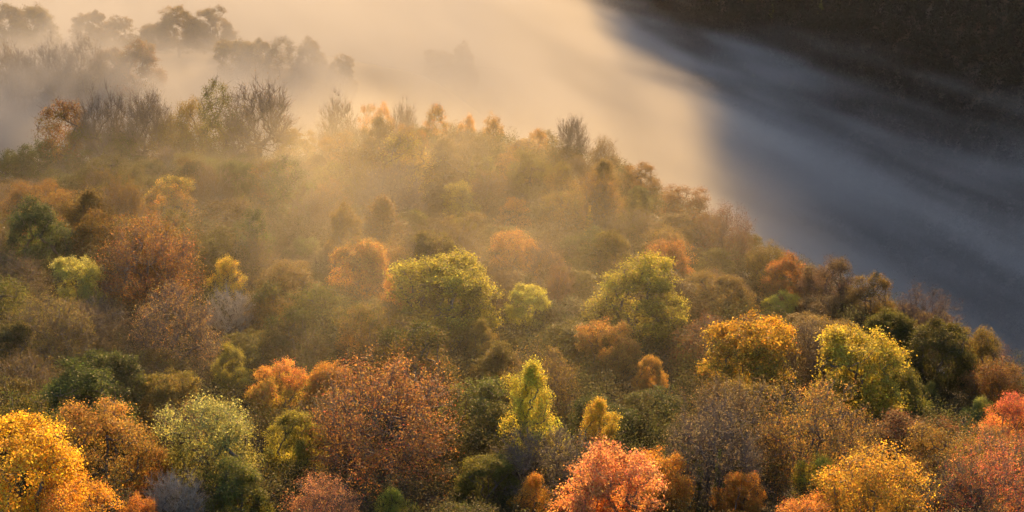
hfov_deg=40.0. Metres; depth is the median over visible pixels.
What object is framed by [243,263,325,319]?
broadleaf tree
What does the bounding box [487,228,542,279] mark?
broadleaf tree
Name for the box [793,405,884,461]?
broadleaf tree
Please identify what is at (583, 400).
broadleaf tree
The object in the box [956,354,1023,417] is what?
broadleaf tree
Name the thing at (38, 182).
half bare tree
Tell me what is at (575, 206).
broadleaf tree
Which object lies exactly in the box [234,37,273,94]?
broadleaf tree
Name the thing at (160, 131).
broadleaf tree
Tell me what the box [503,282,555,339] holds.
broadleaf tree
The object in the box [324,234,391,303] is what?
broadleaf tree
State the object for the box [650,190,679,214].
broadleaf tree
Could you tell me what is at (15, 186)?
half bare tree
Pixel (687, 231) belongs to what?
broadleaf tree
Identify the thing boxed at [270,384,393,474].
half bare tree
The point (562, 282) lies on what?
half bare tree
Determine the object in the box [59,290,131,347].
half bare tree
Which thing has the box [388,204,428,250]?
broadleaf tree
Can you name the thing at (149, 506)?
broadleaf tree
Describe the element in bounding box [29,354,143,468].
broadleaf tree
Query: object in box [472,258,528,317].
half bare tree
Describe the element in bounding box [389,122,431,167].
broadleaf tree
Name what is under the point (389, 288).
broadleaf tree
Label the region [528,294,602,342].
broadleaf tree
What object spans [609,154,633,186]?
half bare tree
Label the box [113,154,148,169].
broadleaf tree
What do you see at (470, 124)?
broadleaf tree
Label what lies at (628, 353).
broadleaf tree
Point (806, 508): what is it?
broadleaf tree
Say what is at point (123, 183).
broadleaf tree
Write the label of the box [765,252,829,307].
half bare tree
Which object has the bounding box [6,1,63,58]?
broadleaf tree
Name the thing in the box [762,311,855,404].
half bare tree
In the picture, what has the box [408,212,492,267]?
half bare tree
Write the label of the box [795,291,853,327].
broadleaf tree
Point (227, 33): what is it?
broadleaf tree
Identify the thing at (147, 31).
broadleaf tree
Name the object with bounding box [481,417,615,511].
half bare tree
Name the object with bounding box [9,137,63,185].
broadleaf tree
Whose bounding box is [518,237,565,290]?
half bare tree
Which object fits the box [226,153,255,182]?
broadleaf tree
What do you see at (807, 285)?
broadleaf tree
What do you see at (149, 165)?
broadleaf tree
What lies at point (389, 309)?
broadleaf tree
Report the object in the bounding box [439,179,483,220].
broadleaf tree
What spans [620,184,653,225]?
broadleaf tree
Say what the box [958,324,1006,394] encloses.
broadleaf tree
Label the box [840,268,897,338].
broadleaf tree
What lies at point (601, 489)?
broadleaf tree
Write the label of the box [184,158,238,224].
half bare tree
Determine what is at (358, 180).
half bare tree
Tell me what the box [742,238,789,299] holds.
broadleaf tree
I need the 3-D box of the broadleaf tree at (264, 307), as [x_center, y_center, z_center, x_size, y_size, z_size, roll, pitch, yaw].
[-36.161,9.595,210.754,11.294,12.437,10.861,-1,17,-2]
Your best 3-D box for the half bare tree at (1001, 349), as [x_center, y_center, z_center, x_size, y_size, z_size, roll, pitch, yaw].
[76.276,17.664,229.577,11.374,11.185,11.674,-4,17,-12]
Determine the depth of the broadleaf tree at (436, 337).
186.19 m
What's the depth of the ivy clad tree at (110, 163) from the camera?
288.21 m
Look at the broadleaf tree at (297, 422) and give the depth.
165.63 m
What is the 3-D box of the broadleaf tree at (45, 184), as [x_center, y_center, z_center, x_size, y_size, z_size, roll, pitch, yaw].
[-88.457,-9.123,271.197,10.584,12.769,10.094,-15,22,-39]
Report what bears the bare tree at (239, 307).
on the hillside
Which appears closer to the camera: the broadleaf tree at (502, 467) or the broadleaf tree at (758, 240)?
the broadleaf tree at (502, 467)
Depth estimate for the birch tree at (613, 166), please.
294.78 m
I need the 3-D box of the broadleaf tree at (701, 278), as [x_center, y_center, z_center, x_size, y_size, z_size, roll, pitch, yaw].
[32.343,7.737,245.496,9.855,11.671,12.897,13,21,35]
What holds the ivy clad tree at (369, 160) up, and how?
on the hillside
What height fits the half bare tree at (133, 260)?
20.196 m
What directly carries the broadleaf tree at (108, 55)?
on the hillside
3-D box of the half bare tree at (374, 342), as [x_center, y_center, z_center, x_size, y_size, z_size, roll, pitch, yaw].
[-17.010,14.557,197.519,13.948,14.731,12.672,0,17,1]
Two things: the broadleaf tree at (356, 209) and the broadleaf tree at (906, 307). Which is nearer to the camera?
the broadleaf tree at (906, 307)
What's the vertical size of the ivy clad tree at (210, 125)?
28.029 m
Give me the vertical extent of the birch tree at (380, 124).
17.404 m
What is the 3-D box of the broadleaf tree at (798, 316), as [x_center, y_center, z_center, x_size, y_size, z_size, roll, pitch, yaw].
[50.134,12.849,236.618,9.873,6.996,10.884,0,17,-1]
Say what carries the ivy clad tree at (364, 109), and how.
on the hillside
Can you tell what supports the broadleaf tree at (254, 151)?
on the hillside
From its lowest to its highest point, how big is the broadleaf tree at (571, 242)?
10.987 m
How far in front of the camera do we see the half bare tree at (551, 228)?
269.12 m
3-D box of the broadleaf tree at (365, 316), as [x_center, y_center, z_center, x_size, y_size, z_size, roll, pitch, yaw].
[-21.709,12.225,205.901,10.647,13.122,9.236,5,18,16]
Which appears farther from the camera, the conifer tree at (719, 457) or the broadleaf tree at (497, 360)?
the broadleaf tree at (497, 360)
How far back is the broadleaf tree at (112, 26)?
470.68 m
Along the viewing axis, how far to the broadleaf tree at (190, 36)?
476.05 m
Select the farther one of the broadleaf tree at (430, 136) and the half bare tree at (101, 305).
the broadleaf tree at (430, 136)
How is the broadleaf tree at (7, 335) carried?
on the hillside
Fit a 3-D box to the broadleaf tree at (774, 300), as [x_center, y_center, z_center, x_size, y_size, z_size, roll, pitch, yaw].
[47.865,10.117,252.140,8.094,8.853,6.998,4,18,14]
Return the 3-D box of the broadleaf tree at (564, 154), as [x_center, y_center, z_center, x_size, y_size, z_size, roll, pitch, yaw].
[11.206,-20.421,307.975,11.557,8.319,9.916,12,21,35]
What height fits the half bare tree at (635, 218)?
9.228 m
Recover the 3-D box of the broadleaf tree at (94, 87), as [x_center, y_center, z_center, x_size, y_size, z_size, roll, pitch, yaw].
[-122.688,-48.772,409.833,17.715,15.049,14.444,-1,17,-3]
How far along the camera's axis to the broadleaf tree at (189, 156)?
294.22 m
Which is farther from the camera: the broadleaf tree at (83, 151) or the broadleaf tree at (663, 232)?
the broadleaf tree at (83, 151)
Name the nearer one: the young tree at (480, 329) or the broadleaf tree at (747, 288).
the young tree at (480, 329)
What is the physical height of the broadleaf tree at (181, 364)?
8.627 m
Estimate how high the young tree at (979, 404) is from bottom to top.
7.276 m
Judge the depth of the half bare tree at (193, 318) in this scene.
194.32 m
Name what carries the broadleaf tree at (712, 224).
on the hillside
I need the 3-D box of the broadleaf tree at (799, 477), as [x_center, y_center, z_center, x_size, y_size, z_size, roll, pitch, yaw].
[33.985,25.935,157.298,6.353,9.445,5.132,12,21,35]
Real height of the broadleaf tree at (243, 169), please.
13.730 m
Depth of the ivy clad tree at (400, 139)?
288.80 m
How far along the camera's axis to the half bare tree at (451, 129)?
337.63 m
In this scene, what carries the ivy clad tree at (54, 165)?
on the hillside
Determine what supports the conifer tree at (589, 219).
on the hillside
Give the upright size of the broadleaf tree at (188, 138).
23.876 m
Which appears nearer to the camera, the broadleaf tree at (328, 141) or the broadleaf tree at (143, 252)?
the broadleaf tree at (143, 252)
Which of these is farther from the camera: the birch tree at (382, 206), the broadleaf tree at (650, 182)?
the broadleaf tree at (650, 182)
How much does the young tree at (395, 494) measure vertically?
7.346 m
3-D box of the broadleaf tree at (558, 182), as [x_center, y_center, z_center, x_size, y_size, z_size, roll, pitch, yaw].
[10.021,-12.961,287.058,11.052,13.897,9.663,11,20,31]
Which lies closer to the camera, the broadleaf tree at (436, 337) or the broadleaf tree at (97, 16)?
the broadleaf tree at (436, 337)
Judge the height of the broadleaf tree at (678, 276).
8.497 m
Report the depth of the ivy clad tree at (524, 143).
306.61 m
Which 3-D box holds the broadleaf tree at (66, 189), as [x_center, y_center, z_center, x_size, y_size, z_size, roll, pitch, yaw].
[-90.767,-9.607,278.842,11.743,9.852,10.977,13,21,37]
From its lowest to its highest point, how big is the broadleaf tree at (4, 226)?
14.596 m
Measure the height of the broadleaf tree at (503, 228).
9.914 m
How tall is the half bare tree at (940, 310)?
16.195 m
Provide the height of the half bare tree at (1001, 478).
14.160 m
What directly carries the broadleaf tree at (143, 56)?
on the hillside
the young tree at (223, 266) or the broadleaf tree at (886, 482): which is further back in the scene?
the young tree at (223, 266)
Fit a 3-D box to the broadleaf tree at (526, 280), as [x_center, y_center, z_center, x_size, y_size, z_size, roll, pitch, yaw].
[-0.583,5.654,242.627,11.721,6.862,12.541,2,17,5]
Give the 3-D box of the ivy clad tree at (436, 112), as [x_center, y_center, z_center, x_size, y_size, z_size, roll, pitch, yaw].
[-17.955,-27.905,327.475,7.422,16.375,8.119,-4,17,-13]
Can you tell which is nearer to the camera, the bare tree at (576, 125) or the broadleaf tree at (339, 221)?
the broadleaf tree at (339, 221)
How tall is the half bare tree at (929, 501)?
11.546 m
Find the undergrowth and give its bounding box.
[0,118,1023,511]
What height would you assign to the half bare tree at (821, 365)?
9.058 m
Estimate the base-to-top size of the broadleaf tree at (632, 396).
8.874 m
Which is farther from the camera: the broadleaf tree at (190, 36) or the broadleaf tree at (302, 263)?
the broadleaf tree at (190, 36)
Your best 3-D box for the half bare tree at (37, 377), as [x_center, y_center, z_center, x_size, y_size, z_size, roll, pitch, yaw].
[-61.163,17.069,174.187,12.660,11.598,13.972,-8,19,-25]
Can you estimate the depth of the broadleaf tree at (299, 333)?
198.44 m
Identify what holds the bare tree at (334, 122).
on the hillside
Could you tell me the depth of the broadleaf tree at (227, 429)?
155.24 m
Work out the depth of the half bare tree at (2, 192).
277.53 m
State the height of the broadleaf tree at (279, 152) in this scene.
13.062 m
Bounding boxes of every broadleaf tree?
[0,2,42,60]
[0,147,38,183]
[0,182,48,236]
[0,193,79,289]
[0,210,18,272]
[0,267,32,345]
[0,319,43,387]
[0,373,46,459]
[0,385,76,501]
[0,408,95,511]
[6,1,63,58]
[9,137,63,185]
[16,208,67,248]
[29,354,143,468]
[32,474,126,511]
[34,177,77,212]
[36,166,67,188]
[39,70,81,113]
[41,187,74,201]
[43,189,90,237]
[44,254,109,325]
[45,394,163,511]
[47,171,82,202]
[60,121,104,175]
[64,65,118,109]
[66,9,108,55]
[66,206,133,281]
[69,348,150,421]
[80,158,115,190]
[90,45,131,97]
[95,14,138,52]
[95,128,147,166]
[96,170,147,217]
[104,36,170,107]
[106,212,189,294]
[110,345,200,402]
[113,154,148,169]
[116,492,157,511]
[119,441,180,506]
[122,162,160,200]
[133,157,168,189]
[133,366,202,437]
[135,21,170,55]
[138,118,192,159]
[139,174,201,232]
[146,389,280,511]
[148,222,197,274]
[150,208,199,258]
[154,4,204,57]
[157,94,212,159]
[160,217,207,243]
[161,157,218,211]
[170,150,210,180]
[181,222,237,292]
[188,4,238,54]
[196,156,240,199]
[202,453,276,511]
[208,120,263,161]
[210,341,254,404]
[211,36,256,90]
[215,159,262,214]
[217,326,273,384]
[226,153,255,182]
[226,192,270,252]
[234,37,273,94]
[237,281,305,343]
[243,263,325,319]
[243,355,313,430]
[251,156,280,176]
[251,258,323,299]
[258,302,333,387]
[258,407,331,486]
[269,127,318,159]
[280,234,325,275]
[281,281,356,348]
[293,35,328,93]
[301,357,353,425]
[307,159,358,210]
[318,131,355,177]
[323,200,370,274]
[324,53,358,102]
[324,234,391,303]
[328,297,392,370]
[341,203,376,246]
[349,294,404,336]
[361,314,468,430]
[364,239,415,288]
[375,101,395,145]
[376,272,415,328]
[382,245,505,355]
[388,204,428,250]
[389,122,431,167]
[404,124,438,153]
[411,227,463,309]
[421,48,458,85]
[426,372,521,477]
[427,495,499,511]
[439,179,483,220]
[441,218,479,260]
[443,209,494,253]
[450,39,481,102]
[450,450,522,511]
[455,113,475,158]
[464,339,521,403]
[481,110,504,164]
[483,223,529,251]
[485,267,540,306]
[486,224,534,269]
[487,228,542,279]
[491,148,535,192]
[493,196,533,231]
[503,147,553,206]
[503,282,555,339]
[526,127,550,159]
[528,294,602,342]
[537,188,586,242]
[538,160,584,219]
[539,266,609,315]
[540,317,616,377]
[543,433,671,511]
[545,145,586,176]
[557,223,601,272]
[558,389,644,464]
[574,316,644,388]
[577,249,691,356]
[586,227,635,284]
[598,269,645,308]
[616,385,687,449]
[619,162,663,204]
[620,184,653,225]
[629,267,710,326]
[629,354,668,407]
[629,442,698,511]
[636,223,687,256]
[636,268,698,300]
[638,232,699,283]
[649,212,695,249]
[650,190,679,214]
[657,183,714,238]
[680,268,723,325]
[690,213,725,242]
[690,247,736,285]
[690,305,801,407]
[696,272,759,328]
[708,468,767,511]
[716,271,755,305]
[716,376,788,452]
[728,232,765,270]
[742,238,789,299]
[755,250,814,315]
[760,288,801,320]
[775,488,843,511]
[779,314,858,370]
[784,310,831,334]
[789,450,840,511]
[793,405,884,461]
[795,252,864,316]
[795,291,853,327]
[795,321,917,433]
[803,436,940,511]
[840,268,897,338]
[845,458,918,511]
[852,405,964,477]
[859,303,919,369]
[876,365,933,425]
[876,501,907,511]
[892,301,918,318]
[898,315,980,403]
[900,420,985,511]
[911,312,960,361]
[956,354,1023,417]
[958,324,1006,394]
[972,388,1023,466]
[1001,397,1023,433]
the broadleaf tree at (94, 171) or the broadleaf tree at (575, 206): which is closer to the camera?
the broadleaf tree at (575, 206)
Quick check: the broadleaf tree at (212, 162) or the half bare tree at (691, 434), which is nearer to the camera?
the half bare tree at (691, 434)
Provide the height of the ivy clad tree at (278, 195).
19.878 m
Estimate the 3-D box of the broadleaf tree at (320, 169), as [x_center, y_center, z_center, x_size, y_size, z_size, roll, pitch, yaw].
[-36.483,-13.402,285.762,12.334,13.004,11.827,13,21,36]
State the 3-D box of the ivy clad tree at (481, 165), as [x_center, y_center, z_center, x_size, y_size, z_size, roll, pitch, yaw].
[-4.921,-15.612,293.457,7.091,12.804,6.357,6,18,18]
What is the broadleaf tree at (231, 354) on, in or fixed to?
on the hillside
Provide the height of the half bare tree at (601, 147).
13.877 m
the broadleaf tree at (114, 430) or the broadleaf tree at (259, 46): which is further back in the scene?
the broadleaf tree at (259, 46)
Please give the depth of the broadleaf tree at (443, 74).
498.10 m
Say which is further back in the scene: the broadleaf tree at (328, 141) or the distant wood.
the distant wood
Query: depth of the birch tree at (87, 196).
240.07 m
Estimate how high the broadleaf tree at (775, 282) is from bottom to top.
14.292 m
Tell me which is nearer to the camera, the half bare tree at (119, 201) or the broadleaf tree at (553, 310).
the broadleaf tree at (553, 310)
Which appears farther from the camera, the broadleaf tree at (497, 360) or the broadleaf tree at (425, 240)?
the broadleaf tree at (425, 240)
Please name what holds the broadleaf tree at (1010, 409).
on the hillside
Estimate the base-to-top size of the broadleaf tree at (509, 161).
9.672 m
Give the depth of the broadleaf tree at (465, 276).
212.85 m
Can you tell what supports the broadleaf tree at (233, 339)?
on the hillside
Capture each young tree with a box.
[199,253,248,309]
[373,486,420,511]
[452,313,505,365]
[506,472,558,511]
[919,380,945,409]
[957,395,996,429]
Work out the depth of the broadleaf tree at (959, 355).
211.53 m
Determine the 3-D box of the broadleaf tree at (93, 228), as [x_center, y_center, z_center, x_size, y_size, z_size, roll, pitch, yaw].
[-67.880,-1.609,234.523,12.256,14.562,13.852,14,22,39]
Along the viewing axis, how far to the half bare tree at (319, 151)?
339.09 m
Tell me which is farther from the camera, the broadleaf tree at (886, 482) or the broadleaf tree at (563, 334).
the broadleaf tree at (563, 334)
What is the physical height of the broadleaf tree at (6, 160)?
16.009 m
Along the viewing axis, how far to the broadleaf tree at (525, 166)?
290.03 m
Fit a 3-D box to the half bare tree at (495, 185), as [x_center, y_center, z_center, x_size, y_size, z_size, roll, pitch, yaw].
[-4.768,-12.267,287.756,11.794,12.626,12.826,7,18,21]
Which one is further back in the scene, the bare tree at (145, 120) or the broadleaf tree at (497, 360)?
the bare tree at (145, 120)
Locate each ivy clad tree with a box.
[0,176,22,189]
[27,95,91,170]
[33,158,81,192]
[73,151,136,193]
[182,194,273,261]
[192,72,242,156]
[231,204,278,283]
[245,157,299,220]
[259,150,319,243]
[263,33,302,95]
[333,139,387,202]
[356,103,380,141]
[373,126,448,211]
[422,102,450,144]
[474,152,501,207]
[502,137,552,165]
[515,129,562,170]
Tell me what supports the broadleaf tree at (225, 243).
on the hillside
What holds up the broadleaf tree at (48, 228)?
on the hillside
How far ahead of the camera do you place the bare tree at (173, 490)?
147.01 m
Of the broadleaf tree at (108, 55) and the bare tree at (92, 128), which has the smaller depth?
the bare tree at (92, 128)
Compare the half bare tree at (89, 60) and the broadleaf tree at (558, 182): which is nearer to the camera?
the broadleaf tree at (558, 182)
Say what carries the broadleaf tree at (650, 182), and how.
on the hillside
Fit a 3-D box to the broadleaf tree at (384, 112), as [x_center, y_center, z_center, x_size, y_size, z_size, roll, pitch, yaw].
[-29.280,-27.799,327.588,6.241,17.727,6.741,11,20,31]
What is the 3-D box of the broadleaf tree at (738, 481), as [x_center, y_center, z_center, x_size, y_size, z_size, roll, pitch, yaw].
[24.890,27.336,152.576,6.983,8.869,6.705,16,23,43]
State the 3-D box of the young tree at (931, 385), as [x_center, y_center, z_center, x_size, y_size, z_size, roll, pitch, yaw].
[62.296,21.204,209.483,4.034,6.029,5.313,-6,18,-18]
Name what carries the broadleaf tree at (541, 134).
on the hillside
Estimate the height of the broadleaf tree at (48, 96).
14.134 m
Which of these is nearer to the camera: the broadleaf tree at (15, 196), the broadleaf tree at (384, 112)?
the broadleaf tree at (15, 196)
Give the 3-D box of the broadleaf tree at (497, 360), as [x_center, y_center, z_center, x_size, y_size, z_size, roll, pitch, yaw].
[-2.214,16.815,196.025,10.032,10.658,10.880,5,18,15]
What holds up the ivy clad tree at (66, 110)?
on the hillside
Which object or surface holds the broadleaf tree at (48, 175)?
on the hillside
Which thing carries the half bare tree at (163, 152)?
on the hillside
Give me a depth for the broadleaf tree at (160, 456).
156.49 m
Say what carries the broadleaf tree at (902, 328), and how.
on the hillside
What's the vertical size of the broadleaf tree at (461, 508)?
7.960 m
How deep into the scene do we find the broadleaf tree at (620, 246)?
252.48 m
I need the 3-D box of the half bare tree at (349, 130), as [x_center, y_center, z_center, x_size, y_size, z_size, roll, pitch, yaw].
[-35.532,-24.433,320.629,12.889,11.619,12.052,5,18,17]
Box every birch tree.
[54,185,117,257]
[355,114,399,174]
[359,193,414,260]
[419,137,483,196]
[493,354,575,475]
[575,394,624,465]
[580,156,627,219]
[587,158,628,206]
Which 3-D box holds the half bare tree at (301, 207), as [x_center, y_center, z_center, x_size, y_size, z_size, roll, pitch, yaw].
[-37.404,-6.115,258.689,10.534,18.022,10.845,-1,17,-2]
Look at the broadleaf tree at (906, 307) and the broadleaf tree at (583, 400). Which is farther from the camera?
the broadleaf tree at (906, 307)
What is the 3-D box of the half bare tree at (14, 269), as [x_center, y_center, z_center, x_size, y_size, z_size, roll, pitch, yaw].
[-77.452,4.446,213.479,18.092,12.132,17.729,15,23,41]
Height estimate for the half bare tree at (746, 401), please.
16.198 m
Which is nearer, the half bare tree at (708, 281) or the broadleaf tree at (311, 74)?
the half bare tree at (708, 281)
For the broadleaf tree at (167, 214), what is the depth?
244.03 m
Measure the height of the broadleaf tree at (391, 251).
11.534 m
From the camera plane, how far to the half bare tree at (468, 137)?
314.88 m
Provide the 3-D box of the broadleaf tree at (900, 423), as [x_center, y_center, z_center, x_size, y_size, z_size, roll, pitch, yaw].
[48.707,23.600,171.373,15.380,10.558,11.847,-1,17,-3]
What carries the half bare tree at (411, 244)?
on the hillside
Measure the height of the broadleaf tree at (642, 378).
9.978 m
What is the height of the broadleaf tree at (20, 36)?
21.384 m
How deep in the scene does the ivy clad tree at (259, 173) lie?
276.96 m
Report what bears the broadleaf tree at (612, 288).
on the hillside
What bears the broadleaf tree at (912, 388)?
on the hillside
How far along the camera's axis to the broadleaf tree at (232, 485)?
146.99 m
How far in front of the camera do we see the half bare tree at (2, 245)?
228.36 m
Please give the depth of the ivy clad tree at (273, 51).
431.91 m
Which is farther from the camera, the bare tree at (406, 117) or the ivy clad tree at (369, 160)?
the bare tree at (406, 117)
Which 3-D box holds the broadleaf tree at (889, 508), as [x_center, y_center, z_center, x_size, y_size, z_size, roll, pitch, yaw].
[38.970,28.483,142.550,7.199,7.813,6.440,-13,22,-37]
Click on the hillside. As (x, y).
(384, 42)
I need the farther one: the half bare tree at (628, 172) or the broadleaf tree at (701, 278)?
the half bare tree at (628, 172)
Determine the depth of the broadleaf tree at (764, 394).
180.16 m
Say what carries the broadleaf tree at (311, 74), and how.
on the hillside
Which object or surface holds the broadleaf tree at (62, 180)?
on the hillside
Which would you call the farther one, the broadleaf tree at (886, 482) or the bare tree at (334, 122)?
the bare tree at (334, 122)
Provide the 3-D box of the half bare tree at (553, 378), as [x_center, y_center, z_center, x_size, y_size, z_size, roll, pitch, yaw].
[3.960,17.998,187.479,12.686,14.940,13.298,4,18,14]
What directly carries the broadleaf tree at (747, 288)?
on the hillside
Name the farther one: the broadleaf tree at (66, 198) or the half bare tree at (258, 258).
the broadleaf tree at (66, 198)
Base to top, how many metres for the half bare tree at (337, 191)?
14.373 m
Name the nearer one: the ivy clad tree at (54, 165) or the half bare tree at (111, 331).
the half bare tree at (111, 331)
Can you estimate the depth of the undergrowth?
204.23 m
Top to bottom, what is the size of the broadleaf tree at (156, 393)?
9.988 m
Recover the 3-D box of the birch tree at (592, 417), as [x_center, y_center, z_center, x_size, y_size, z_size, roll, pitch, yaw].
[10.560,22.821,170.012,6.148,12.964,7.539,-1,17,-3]
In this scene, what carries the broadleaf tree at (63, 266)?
on the hillside
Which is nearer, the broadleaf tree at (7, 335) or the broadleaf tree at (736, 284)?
the broadleaf tree at (7, 335)
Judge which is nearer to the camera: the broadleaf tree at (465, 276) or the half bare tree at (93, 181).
the broadleaf tree at (465, 276)
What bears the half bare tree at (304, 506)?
on the hillside
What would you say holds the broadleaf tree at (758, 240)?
on the hillside
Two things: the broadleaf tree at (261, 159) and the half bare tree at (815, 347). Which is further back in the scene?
the broadleaf tree at (261, 159)
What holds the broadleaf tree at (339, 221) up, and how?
on the hillside
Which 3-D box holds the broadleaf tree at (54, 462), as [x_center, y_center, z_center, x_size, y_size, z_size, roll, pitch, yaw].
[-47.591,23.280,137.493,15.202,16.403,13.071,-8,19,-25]
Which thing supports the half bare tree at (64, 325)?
on the hillside
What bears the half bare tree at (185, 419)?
on the hillside
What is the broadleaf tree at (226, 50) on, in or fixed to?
on the hillside
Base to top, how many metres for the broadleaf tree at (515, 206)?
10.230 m
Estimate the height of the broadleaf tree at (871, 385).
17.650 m
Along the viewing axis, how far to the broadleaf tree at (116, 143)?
324.08 m
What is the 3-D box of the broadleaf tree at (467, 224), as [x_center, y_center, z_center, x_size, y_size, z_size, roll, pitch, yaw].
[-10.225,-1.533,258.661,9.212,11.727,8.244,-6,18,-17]
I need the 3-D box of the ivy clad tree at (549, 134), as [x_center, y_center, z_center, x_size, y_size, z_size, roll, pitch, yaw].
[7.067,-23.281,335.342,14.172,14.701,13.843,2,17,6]
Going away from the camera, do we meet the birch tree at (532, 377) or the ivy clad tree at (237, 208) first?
the birch tree at (532, 377)
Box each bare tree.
[0,39,38,123]
[0,40,52,126]
[0,174,53,213]
[0,182,19,207]
[0,208,20,273]
[0,247,55,321]
[0,286,99,383]
[0,347,68,411]
[2,176,26,206]
[24,177,67,190]
[26,27,81,115]
[37,294,142,368]
[53,28,115,119]
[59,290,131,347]
[64,79,142,164]
[75,161,125,212]
[80,184,148,241]
[88,208,209,326]
[98,171,155,256]
[108,82,179,159]
[125,278,230,382]
[139,396,243,478]
[139,466,212,511]
[147,143,182,181]
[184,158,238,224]
[200,272,266,336]
[215,70,303,158]
[221,229,286,295]
[266,152,314,202]
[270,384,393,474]
[273,468,362,511]
[283,179,333,256]
[293,341,467,511]
[300,128,338,162]
[305,170,356,231]
[313,89,359,147]
[331,127,369,166]
[341,158,390,221]
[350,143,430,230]
[350,308,435,394]
[390,93,418,143]
[394,213,465,286]
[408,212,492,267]
[436,130,479,174]
[438,120,465,161]
[454,126,493,159]
[462,167,518,221]
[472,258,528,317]
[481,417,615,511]
[498,336,585,434]
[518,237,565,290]
[523,218,578,261]
[543,258,578,315]
[553,153,597,188]
[556,113,592,172]
[567,169,624,232]
[584,212,634,262]
[585,133,622,178]
[607,206,660,248]
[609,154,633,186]
[619,160,642,194]
[650,393,781,511]
[661,369,793,491]
[663,309,766,382]
[689,198,756,265]
[690,267,734,314]
[729,310,783,372]
[751,368,889,503]
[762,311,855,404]
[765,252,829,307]
[801,346,866,381]
[806,265,849,310]
[889,276,965,369]
[906,450,1008,511]
[928,413,1023,510]
[928,431,1023,511]
[933,503,988,511]
[948,331,1014,397]
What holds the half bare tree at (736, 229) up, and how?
on the hillside
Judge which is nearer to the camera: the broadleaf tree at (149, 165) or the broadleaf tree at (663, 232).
the broadleaf tree at (663, 232)
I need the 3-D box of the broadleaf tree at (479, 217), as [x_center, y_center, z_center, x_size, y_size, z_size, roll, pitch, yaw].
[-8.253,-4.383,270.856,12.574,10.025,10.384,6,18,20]
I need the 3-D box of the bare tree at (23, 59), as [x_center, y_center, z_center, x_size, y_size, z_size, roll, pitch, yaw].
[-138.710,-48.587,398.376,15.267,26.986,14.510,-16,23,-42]
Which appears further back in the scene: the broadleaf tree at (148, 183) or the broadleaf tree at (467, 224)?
the broadleaf tree at (148, 183)
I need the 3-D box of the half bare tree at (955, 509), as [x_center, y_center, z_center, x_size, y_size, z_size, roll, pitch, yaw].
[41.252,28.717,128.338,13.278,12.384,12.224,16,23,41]
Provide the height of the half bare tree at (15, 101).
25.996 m
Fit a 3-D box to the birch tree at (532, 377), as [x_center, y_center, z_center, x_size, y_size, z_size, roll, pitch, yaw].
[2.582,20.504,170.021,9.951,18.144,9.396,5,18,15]
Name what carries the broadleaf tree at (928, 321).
on the hillside
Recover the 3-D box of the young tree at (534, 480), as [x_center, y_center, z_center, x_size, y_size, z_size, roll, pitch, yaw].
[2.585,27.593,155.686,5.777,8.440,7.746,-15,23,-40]
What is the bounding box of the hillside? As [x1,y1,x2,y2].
[0,0,1023,511]
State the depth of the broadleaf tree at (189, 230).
235.18 m
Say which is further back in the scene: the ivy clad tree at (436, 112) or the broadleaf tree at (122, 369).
the ivy clad tree at (436, 112)
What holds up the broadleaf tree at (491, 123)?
on the hillside
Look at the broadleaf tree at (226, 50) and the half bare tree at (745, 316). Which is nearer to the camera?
the half bare tree at (745, 316)
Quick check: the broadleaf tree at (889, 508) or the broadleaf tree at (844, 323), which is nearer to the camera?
the broadleaf tree at (889, 508)
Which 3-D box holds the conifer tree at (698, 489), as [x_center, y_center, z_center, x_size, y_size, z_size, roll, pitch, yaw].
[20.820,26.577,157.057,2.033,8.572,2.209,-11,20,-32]
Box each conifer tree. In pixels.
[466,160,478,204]
[584,205,593,236]
[691,460,704,511]
[710,449,724,511]
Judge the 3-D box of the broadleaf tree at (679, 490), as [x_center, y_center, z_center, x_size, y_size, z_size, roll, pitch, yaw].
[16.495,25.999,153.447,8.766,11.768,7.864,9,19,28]
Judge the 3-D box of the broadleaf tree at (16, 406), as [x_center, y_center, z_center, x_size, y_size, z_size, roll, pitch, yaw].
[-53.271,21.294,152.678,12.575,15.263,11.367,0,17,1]
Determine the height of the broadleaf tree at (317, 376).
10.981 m
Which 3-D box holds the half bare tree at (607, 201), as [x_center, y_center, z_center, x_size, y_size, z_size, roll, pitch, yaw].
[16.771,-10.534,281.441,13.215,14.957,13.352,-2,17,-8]
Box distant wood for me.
[533,0,1023,344]
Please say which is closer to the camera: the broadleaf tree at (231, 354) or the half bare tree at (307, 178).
the broadleaf tree at (231, 354)
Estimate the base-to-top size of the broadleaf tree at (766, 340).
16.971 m
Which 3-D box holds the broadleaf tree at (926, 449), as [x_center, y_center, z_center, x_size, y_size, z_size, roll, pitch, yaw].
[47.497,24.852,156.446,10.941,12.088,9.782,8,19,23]
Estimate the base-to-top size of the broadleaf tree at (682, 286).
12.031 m
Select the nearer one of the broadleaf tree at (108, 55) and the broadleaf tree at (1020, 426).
the broadleaf tree at (1020, 426)
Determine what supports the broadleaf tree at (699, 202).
on the hillside
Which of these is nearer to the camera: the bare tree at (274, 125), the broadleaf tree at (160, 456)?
the broadleaf tree at (160, 456)
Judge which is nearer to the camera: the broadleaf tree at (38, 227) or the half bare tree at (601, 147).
the broadleaf tree at (38, 227)
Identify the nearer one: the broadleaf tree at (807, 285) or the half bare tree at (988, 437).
the half bare tree at (988, 437)
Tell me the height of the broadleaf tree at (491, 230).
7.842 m
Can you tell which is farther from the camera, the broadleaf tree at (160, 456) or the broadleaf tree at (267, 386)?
the broadleaf tree at (267, 386)
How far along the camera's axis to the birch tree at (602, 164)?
286.93 m
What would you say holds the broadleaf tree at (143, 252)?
on the hillside

